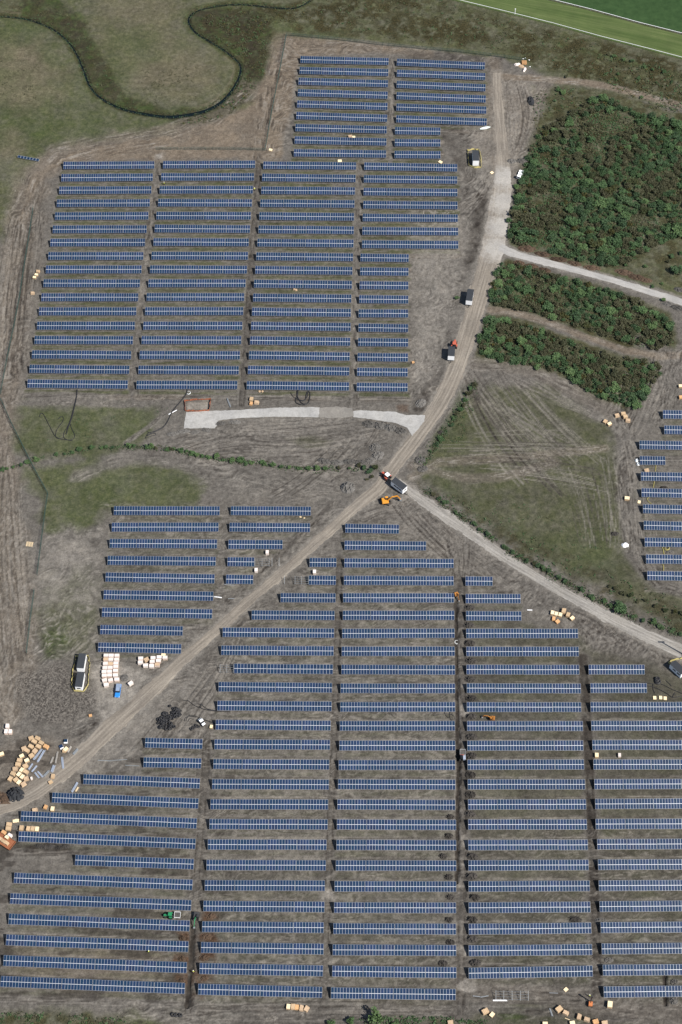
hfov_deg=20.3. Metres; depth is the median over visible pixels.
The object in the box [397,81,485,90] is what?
solar panel row
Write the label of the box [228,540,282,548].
solar panel row
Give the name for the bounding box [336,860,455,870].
solar panel row
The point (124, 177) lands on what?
solar panel row
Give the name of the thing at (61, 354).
solar panel row
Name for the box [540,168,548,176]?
scrub bush
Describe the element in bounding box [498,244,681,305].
gravel road
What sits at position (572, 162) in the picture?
scrub bush
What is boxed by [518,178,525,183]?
scrub bush
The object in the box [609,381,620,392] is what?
scrub bush
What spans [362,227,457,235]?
solar panel row
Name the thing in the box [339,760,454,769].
solar panel row
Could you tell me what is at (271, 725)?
solar panel row
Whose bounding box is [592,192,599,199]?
scrub bush
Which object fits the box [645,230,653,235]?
scrub bush
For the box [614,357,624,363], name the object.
scrub bush
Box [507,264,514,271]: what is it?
scrub bush
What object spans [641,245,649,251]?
scrub bush
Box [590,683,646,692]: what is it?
solar panel row
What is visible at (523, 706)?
solar panel row
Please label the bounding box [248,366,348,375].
solar panel row
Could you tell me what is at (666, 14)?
infield turf
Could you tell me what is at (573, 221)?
scrub bush
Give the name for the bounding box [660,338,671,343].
scrub bush
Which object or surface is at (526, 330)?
scrub bush
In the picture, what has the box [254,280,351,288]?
solar panel row
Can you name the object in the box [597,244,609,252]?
scrub bush
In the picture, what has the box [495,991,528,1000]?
bare mounting frame
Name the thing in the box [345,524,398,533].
solar panel row
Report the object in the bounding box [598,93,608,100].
scrub bush
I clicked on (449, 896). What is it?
spoil heap
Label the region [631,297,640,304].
scrub bush
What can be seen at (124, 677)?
spoil heap
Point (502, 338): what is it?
scrub bush
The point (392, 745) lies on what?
solar panel row
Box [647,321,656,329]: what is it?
scrub bush
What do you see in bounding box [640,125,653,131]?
scrub bush
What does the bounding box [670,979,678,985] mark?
spoil heap
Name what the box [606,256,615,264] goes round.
scrub bush
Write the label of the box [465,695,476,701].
spoil heap
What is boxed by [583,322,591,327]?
scrub bush
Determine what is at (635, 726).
solar panel row
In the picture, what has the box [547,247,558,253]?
scrub bush
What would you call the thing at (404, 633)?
solar panel row
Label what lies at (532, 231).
scrub bush
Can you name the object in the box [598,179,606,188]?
scrub bush
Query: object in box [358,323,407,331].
solar panel row
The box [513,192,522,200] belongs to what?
scrub bush
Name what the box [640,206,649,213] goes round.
scrub bush
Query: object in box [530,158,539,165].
scrub bush
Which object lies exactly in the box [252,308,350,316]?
solar panel row
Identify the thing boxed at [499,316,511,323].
scrub bush
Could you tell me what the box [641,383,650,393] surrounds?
scrub bush
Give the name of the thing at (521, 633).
solar panel row
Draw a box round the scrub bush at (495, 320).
[486,316,500,324]
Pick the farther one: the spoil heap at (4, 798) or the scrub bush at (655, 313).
the scrub bush at (655, 313)
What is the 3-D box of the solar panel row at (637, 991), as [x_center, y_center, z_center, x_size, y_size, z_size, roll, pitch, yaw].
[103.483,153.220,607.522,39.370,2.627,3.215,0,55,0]
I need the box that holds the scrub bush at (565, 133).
[561,128,568,136]
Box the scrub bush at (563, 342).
[560,339,568,345]
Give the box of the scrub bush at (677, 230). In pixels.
[672,224,681,236]
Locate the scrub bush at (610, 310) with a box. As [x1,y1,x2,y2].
[605,306,617,314]
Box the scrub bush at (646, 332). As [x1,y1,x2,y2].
[643,326,650,335]
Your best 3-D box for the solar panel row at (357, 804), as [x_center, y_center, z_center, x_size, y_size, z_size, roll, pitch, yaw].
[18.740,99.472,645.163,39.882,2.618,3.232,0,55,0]
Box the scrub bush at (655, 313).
[649,309,658,317]
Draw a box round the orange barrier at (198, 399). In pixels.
[184,398,210,411]
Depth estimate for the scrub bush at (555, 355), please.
757.58 m
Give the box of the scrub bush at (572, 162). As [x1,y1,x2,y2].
[567,159,576,167]
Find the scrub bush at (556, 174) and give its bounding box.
[552,171,561,178]
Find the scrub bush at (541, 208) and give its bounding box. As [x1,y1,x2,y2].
[537,205,546,211]
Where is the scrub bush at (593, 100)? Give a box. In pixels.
[588,96,598,103]
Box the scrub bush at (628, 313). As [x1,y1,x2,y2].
[624,311,631,316]
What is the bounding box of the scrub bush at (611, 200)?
[605,198,615,203]
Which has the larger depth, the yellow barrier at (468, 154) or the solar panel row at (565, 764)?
the yellow barrier at (468, 154)
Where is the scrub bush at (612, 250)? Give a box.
[608,245,616,253]
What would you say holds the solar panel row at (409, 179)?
on the ground
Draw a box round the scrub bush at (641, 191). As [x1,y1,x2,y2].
[634,188,644,194]
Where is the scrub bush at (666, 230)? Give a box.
[663,226,671,234]
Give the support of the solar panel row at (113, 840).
on the ground
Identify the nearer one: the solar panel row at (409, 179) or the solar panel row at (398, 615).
the solar panel row at (398, 615)
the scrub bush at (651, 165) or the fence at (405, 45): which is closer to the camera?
the scrub bush at (651, 165)
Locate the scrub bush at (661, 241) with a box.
[657,237,667,244]
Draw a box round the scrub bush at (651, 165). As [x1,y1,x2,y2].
[648,161,655,168]
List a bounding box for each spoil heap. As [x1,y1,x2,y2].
[0,791,10,804]
[7,787,24,801]
[61,844,69,848]
[120,674,128,680]
[166,431,177,435]
[177,429,189,433]
[178,935,185,940]
[178,956,185,961]
[189,430,200,434]
[199,955,208,960]
[200,975,208,980]
[201,428,210,431]
[202,933,211,940]
[206,913,215,919]
[216,421,225,425]
[229,420,240,423]
[317,458,329,463]
[330,459,343,465]
[340,481,354,493]
[343,459,355,464]
[354,459,366,465]
[362,420,374,427]
[365,457,375,464]
[369,443,380,452]
[371,451,383,460]
[373,421,385,429]
[384,424,396,431]
[394,427,406,433]
[414,456,425,464]
[415,399,425,407]
[417,465,427,471]
[438,853,447,858]
[438,960,447,966]
[444,833,452,838]
[444,874,452,879]
[445,894,454,899]
[445,917,452,922]
[445,939,454,944]
[446,814,454,819]
[463,622,473,628]
[464,604,474,610]
[464,640,474,646]
[464,676,475,682]
[464,791,475,797]
[464,810,475,817]
[465,657,476,663]
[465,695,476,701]
[465,713,476,719]
[465,771,475,778]
[465,872,477,879]
[466,733,476,739]
[466,752,476,759]
[466,852,477,859]
[466,916,477,923]
[466,935,478,942]
[469,894,480,900]
[469,959,480,966]
[507,159,516,163]
[513,260,524,264]
[516,158,527,163]
[518,245,535,252]
[525,263,537,267]
[527,96,533,105]
[534,251,551,256]
[538,267,550,272]
[549,257,566,261]
[567,261,581,265]
[567,916,581,922]
[583,265,600,270]
[594,918,606,924]
[603,957,613,962]
[610,532,618,535]
[614,269,632,275]
[628,274,643,280]
[640,278,651,282]
[669,305,681,310]
[669,997,677,1004]
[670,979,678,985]
[674,287,681,291]
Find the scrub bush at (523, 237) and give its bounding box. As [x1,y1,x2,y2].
[515,230,528,242]
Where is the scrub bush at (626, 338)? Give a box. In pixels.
[621,335,630,341]
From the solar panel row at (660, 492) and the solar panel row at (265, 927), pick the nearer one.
the solar panel row at (265, 927)
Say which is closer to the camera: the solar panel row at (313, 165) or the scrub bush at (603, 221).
the scrub bush at (603, 221)
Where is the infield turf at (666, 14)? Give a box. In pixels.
[558,0,681,32]
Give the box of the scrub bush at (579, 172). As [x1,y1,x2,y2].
[575,169,583,177]
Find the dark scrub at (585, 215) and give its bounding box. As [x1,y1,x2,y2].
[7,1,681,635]
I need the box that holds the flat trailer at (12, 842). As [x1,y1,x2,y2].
[0,832,15,850]
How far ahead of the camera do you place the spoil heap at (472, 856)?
634.89 m
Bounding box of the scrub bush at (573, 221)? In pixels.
[564,217,579,226]
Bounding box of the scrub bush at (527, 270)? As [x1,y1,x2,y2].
[523,265,532,275]
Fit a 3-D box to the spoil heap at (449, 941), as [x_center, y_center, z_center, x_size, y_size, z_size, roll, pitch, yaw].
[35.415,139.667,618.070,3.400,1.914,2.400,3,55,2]
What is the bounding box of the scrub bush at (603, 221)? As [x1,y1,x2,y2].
[600,218,610,225]
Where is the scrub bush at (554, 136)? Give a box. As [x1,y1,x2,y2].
[548,130,559,140]
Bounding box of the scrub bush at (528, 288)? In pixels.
[523,284,532,293]
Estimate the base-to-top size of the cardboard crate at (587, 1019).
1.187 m
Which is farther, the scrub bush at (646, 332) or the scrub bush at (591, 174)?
the scrub bush at (591, 174)
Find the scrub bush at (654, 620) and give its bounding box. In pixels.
[651,617,656,623]
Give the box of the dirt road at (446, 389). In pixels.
[0,73,512,814]
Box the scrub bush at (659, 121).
[651,115,664,125]
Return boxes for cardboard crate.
[562,1010,568,1015]
[583,1017,589,1022]
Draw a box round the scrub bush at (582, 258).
[577,255,585,261]
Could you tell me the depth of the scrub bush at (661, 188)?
810.06 m
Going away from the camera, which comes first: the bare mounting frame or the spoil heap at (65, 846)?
the bare mounting frame
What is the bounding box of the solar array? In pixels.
[18,155,38,161]
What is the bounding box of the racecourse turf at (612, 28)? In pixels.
[454,0,681,58]
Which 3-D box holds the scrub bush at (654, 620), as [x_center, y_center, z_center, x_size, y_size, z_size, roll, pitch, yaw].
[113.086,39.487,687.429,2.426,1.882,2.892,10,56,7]
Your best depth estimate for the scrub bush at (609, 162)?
819.42 m
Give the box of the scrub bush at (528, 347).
[523,344,533,350]
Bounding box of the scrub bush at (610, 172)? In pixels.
[605,170,612,175]
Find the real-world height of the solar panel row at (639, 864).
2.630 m
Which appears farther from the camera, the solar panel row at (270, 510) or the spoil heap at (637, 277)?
the spoil heap at (637, 277)
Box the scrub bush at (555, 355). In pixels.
[552,352,562,361]
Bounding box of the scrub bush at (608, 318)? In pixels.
[604,315,615,321]
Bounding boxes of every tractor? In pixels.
[163,912,172,918]
[380,472,391,481]
[451,340,456,348]
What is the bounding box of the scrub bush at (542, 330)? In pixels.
[538,327,544,333]
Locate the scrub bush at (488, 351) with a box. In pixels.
[484,347,493,355]
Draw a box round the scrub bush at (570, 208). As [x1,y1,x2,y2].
[565,205,573,212]
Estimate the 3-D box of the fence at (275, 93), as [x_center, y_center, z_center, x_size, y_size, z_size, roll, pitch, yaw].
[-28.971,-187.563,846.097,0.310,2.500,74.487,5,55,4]
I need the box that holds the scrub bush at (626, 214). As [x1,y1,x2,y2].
[621,211,631,219]
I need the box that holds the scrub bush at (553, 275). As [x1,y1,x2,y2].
[550,273,560,278]
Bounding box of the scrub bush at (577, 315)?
[571,311,581,322]
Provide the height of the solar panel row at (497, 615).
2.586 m
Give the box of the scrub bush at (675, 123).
[670,119,681,128]
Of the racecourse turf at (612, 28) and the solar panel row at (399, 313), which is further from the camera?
the racecourse turf at (612, 28)
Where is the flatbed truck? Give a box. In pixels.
[516,170,522,178]
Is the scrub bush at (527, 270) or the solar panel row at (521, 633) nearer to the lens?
the solar panel row at (521, 633)
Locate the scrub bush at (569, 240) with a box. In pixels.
[565,237,574,243]
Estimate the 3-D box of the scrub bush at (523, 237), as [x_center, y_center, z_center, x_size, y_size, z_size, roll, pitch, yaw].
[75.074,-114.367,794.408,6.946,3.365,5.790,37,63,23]
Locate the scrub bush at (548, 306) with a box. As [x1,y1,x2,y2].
[543,300,554,311]
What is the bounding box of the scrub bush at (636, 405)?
[632,400,642,409]
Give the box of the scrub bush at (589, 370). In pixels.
[585,367,592,373]
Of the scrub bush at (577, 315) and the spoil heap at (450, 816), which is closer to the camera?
the spoil heap at (450, 816)
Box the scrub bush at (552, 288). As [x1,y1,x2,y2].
[549,285,557,292]
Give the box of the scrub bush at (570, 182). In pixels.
[565,178,575,187]
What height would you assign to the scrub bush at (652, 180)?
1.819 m
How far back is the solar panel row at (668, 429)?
736.30 m
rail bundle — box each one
[33,749,42,759]
[37,750,45,762]
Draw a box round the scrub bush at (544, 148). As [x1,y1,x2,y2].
[538,145,550,151]
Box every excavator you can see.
[193,911,199,928]
[381,495,401,505]
[481,715,494,720]
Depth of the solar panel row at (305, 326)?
766.36 m
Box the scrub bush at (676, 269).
[670,265,681,273]
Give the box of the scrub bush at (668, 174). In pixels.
[665,172,673,176]
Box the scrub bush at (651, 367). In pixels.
[648,364,656,369]
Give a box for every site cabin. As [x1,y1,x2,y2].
[75,672,84,690]
[76,653,86,671]
[391,477,407,494]
[448,346,454,362]
[466,289,473,307]
[472,150,478,165]
[669,660,681,677]
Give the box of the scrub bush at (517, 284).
[513,281,521,286]
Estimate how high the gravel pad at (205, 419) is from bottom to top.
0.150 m
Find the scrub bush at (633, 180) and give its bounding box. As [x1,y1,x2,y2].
[626,178,638,183]
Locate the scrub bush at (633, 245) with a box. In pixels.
[628,241,639,248]
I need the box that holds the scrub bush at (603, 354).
[600,350,607,358]
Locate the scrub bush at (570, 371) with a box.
[565,366,574,375]
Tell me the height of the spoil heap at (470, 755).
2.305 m
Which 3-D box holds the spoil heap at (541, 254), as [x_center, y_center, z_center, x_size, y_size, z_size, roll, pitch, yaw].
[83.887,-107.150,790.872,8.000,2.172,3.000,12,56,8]
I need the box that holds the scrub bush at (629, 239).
[623,236,633,241]
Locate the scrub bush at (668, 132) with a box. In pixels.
[666,129,673,135]
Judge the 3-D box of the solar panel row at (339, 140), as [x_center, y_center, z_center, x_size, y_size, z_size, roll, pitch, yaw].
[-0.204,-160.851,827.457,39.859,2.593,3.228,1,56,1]
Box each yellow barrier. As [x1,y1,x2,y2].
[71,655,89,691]
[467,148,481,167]
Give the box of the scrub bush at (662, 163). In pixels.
[656,159,668,166]
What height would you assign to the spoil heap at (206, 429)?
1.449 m
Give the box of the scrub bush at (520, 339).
[517,336,526,344]
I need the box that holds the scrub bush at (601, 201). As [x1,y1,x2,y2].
[592,196,608,207]
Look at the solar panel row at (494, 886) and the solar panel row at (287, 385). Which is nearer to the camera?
the solar panel row at (494, 886)
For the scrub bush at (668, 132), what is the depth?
829.90 m
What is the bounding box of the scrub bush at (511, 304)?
[506,301,515,307]
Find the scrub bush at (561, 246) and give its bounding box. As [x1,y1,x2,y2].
[555,243,564,250]
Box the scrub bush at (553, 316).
[548,313,557,319]
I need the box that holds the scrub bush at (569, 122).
[564,119,573,126]
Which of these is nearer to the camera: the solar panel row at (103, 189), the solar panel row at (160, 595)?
the solar panel row at (160, 595)
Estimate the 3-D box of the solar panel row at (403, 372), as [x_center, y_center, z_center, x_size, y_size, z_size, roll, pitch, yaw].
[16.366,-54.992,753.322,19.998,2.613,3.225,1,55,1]
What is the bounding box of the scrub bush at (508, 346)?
[503,342,513,350]
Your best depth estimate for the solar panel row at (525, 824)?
640.44 m
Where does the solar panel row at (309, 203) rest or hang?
on the ground
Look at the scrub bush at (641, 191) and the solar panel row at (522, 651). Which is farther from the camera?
the scrub bush at (641, 191)
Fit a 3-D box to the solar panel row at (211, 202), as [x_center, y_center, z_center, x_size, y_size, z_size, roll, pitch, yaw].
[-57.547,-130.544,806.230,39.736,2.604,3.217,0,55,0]
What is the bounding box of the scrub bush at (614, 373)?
[611,368,618,376]
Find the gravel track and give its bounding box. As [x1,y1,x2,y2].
[399,479,681,657]
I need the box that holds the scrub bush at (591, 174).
[589,171,597,177]
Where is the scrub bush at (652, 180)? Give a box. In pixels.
[648,178,657,183]
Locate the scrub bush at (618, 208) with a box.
[614,204,623,212]
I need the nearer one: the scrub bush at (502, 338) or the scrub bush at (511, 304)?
the scrub bush at (502, 338)
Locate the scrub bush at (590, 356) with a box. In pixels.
[586,353,593,359]
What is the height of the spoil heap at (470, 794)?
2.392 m
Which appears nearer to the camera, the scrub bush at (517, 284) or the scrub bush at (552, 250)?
the scrub bush at (517, 284)
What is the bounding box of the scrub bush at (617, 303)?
[613,301,621,307]
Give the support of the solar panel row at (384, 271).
on the ground
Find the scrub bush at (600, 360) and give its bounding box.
[595,357,604,364]
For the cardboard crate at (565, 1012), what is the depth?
603.64 m
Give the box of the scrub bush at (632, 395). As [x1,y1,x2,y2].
[629,391,635,398]
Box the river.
[3,0,310,117]
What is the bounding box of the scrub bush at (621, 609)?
[614,600,626,613]
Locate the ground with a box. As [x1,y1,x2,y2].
[0,0,681,1023]
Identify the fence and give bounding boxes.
[0,208,32,393]
[0,398,47,492]
[26,590,33,652]
[37,493,47,573]
[156,147,264,150]
[265,36,285,148]
[286,33,525,59]
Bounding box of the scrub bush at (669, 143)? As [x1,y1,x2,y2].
[665,139,677,147]
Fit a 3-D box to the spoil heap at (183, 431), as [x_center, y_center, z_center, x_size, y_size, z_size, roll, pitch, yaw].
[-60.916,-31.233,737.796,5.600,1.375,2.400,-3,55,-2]
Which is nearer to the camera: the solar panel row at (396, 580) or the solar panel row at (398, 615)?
the solar panel row at (398, 615)
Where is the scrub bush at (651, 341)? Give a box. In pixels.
[646,338,655,344]
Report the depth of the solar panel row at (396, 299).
774.66 m
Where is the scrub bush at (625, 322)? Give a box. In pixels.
[619,317,631,326]
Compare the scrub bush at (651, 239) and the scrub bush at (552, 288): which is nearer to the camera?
the scrub bush at (552, 288)
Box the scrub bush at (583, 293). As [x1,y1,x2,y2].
[576,287,586,296]
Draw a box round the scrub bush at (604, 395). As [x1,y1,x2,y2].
[601,392,608,398]
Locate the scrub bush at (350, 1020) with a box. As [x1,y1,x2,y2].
[347,1016,354,1023]
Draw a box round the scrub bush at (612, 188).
[603,184,617,192]
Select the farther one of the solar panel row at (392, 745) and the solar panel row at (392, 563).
the solar panel row at (392, 563)
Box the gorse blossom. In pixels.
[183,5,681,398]
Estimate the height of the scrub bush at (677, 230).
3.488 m
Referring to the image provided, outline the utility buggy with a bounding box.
[198,718,205,726]
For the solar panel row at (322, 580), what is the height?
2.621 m
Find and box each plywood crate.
[481,1008,488,1015]
[555,1005,562,1013]
[592,1019,598,1023]
[607,1001,612,1008]
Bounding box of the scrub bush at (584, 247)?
[577,243,587,250]
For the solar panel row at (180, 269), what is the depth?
783.99 m
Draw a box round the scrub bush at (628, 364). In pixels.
[624,361,633,367]
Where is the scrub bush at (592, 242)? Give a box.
[588,238,601,246]
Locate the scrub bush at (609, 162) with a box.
[604,158,613,167]
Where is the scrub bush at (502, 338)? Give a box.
[496,335,505,343]
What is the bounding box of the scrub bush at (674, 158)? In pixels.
[670,155,678,162]
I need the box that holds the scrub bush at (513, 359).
[509,356,518,364]
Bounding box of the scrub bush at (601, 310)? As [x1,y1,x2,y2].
[595,306,606,314]
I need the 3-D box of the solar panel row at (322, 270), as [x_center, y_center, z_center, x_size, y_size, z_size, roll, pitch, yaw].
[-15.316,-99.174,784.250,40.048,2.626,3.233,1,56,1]
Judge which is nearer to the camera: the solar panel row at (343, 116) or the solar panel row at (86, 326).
the solar panel row at (86, 326)
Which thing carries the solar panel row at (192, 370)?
on the ground
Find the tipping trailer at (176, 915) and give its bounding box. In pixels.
[173,912,180,918]
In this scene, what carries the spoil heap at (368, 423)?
on the ground
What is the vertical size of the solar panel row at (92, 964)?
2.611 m
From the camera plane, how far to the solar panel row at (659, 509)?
714.77 m
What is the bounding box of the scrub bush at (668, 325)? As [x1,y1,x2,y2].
[665,322,673,328]
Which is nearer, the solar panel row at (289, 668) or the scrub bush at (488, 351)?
the solar panel row at (289, 668)
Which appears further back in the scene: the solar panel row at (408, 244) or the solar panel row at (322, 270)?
the solar panel row at (408, 244)
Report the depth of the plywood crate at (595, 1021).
601.93 m
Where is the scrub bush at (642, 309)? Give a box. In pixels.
[637,306,648,313]
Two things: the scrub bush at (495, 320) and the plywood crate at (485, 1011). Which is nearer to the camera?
the plywood crate at (485, 1011)
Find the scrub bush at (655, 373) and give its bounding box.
[651,371,659,376]
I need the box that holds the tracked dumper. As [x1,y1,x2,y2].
[459,749,465,761]
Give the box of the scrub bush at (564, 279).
[561,275,568,282]
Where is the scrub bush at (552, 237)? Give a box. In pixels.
[547,233,556,241]
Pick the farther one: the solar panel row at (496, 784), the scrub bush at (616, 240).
the scrub bush at (616, 240)
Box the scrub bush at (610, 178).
[608,175,613,183]
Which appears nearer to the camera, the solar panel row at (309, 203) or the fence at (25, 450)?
the fence at (25, 450)
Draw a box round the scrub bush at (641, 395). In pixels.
[636,390,647,400]
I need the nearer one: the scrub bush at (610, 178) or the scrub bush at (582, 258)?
the scrub bush at (582, 258)
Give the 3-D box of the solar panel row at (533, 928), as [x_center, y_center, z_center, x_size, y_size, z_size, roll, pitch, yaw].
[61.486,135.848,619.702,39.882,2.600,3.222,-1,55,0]
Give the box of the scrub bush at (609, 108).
[605,105,615,113]
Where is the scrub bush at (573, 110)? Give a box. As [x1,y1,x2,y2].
[569,108,577,115]
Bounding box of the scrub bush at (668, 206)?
[664,203,671,211]
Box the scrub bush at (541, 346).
[537,343,544,350]
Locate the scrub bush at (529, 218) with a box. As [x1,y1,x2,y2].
[524,212,536,223]
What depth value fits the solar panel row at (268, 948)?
615.31 m
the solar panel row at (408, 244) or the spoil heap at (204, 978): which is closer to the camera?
the spoil heap at (204, 978)
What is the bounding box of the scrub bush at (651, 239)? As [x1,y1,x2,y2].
[648,234,654,243]
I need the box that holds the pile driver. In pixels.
[588,995,592,1006]
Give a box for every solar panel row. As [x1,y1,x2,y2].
[0,976,184,993]
[3,955,186,972]
[6,934,188,951]
[8,914,189,930]
[10,893,190,910]
[14,873,192,889]
[18,831,195,848]
[21,811,196,828]
[27,379,127,388]
[29,365,129,373]
[32,350,130,358]
[34,336,132,343]
[37,322,134,329]
[39,307,135,315]
[41,293,137,300]
[43,279,139,286]
[46,265,141,273]
[48,252,142,259]
[50,238,144,246]
[52,792,198,808]
[53,225,146,232]
[55,212,147,219]
[57,199,149,206]
[59,186,150,193]
[61,173,152,181]
[63,161,153,168]
[75,855,193,868]
[83,774,199,788]
[98,642,180,653]
[100,625,182,635]
[102,608,211,618]
[104,590,212,600]
[105,572,214,582]
[108,556,215,565]
[110,539,216,548]
[112,523,218,531]
[114,506,219,514]
[136,381,236,388]
[138,366,238,373]
[140,351,239,359]
[142,336,240,343]
[143,322,241,329]
[143,757,200,767]
[145,307,242,315]
[145,738,202,748]
[147,293,243,300]
[148,279,245,287]
[150,265,246,273]
[152,252,247,259]
[153,238,248,246]
[155,225,249,232]
[156,212,250,219]
[158,199,251,206]
[160,186,252,193]
[161,173,253,180]
[163,161,254,168]
[198,984,321,997]
[199,963,322,975]
[201,942,323,954]
[202,921,323,932]
[203,901,323,911]
[205,880,324,890]
[206,860,325,870]
[208,839,326,849]
[209,819,327,829]
[210,799,327,809]
[212,779,328,789]
[213,759,328,769]
[214,739,329,749]
[216,720,330,730]
[217,701,331,710]
[219,682,331,692]
[220,664,332,673]
[221,645,333,655]
[223,627,333,637]
[226,575,252,583]
[227,557,269,566]
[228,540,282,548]
[229,523,309,531]
[231,506,310,515]
[247,381,348,390]
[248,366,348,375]
[249,351,349,360]
[250,336,349,345]
[251,322,350,330]
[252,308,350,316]
[252,610,334,619]
[253,293,350,302]
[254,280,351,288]
[255,266,351,274]
[256,252,352,260]
[257,239,353,246]
[258,225,353,233]
[259,212,353,220]
[260,199,354,207]
[261,186,354,194]
[262,174,355,181]
[263,161,355,169]
[281,593,335,602]
[294,149,385,157]
[295,124,386,133]
[295,136,385,145]
[295,575,335,584]
[296,112,386,121]
[297,100,387,109]
[298,78,387,87]
[298,89,387,98]
[299,67,387,75]
[300,56,388,64]
[310,558,335,566]
[331,987,455,999]
[332,966,455,977]
[333,923,455,934]
[333,944,455,955]
[334,902,455,912]
[335,881,455,891]
[336,840,455,849]
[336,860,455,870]
[337,799,454,809]
[337,819,455,829]
[338,779,454,789]
[339,740,454,750]
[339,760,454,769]
[340,702,454,711]
[340,721,454,730]
[341,665,454,674]
[341,683,454,692]
[342,628,454,637]
[342,646,454,655]
[343,593,453,602]
[343,611,453,619]
[344,558,453,567]
[344,576,453,584]
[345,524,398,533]
[345,541,425,550]
[357,368,407,376]
[357,383,407,390]
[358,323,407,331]
[358,338,407,346]
[358,353,407,361]
[359,295,407,303]
[359,309,407,317]
[360,254,408,261]
[360,267,407,275]
[360,281,407,289]
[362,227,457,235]
[362,240,457,248]
[363,201,457,208]
[363,214,457,221]
[364,162,456,171]
[364,175,456,183]
[364,188,456,196]
[395,127,439,134]
[395,139,439,146]
[395,151,440,158]
[396,92,485,102]
[396,103,485,113]
[396,115,486,125]
[397,59,484,69]
[397,70,484,79]
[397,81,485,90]
[466,576,492,585]
[466,594,520,602]
[466,611,520,620]
[466,629,577,637]
[466,647,578,655]
[466,665,578,674]
[467,683,580,692]
[467,702,580,711]
[467,721,582,730]
[467,740,582,750]
[468,759,583,769]
[468,779,584,789]
[468,799,585,809]
[468,819,586,829]
[468,840,587,849]
[468,860,588,870]
[469,881,589,891]
[469,902,590,912]
[469,923,590,934]
[469,944,591,955]
[469,966,592,978]
[588,665,644,673]
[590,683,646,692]
[590,702,681,711]
[591,721,681,730]
[592,740,681,749]
[593,759,681,769]
[594,779,681,788]
[595,798,681,808]
[595,819,681,828]
[597,839,681,849]
[598,859,681,869]
[598,880,681,890]
[599,901,681,911]
[601,922,681,932]
[602,943,681,953]
[602,964,681,975]
[604,986,681,997]
[639,440,681,449]
[640,456,664,464]
[641,472,681,480]
[641,488,681,497]
[643,504,681,513]
[643,521,681,530]
[644,538,681,546]
[646,554,681,563]
[647,571,681,580]
[663,410,681,418]
[664,425,681,433]
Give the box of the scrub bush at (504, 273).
[501,269,510,277]
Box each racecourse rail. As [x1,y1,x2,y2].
[460,0,680,56]
[557,0,680,32]
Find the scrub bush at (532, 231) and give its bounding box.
[525,229,539,234]
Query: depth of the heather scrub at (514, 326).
797.63 m
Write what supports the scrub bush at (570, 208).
on the ground
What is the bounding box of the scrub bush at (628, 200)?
[620,196,635,205]
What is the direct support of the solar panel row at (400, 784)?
on the ground
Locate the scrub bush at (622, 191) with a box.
[618,189,628,195]
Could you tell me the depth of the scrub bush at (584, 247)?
791.16 m
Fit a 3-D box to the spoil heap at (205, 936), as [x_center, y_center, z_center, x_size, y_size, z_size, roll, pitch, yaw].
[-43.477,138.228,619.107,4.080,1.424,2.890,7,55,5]
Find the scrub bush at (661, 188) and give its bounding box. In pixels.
[653,184,667,193]
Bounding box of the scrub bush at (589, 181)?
[585,178,593,184]
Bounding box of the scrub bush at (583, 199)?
[580,196,586,202]
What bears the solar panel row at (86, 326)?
on the ground
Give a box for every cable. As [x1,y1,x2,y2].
[39,413,72,440]
[63,391,77,439]
[66,390,77,433]
[147,389,187,435]
[183,700,230,711]
[295,391,309,404]
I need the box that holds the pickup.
[114,684,120,697]
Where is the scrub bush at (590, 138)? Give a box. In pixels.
[587,136,595,142]
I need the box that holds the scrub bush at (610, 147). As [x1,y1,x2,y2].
[606,145,614,151]
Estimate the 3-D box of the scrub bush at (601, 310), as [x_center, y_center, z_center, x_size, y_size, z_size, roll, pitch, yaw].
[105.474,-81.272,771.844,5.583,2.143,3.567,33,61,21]
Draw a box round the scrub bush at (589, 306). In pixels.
[585,303,593,309]
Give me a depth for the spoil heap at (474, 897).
626.49 m
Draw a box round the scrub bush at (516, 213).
[509,209,521,217]
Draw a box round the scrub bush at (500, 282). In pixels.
[495,279,503,286]
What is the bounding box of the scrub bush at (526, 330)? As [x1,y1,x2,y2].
[521,327,533,334]
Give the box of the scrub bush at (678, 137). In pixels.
[673,134,681,140]
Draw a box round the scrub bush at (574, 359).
[567,356,578,362]
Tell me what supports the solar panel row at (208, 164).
on the ground
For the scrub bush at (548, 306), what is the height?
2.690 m
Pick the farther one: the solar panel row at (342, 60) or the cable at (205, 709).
the solar panel row at (342, 60)
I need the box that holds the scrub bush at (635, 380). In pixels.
[632,377,639,382]
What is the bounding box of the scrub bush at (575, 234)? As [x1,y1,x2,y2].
[569,231,583,238]
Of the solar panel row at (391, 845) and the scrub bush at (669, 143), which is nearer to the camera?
the solar panel row at (391, 845)
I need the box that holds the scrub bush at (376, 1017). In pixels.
[368,1006,383,1023]
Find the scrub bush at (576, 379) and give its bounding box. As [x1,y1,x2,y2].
[570,374,580,383]
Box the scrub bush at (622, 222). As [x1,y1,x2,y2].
[618,218,627,227]
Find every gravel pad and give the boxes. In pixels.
[184,407,319,428]
[319,406,353,417]
[353,410,424,434]
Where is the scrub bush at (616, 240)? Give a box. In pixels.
[610,233,622,244]
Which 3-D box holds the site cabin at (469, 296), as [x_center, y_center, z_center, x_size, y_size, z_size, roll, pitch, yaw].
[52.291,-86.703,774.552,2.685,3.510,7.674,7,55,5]
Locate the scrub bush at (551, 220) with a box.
[543,217,554,224]
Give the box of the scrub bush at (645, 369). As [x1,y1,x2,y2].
[641,366,649,373]
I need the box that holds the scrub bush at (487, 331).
[484,327,492,334]

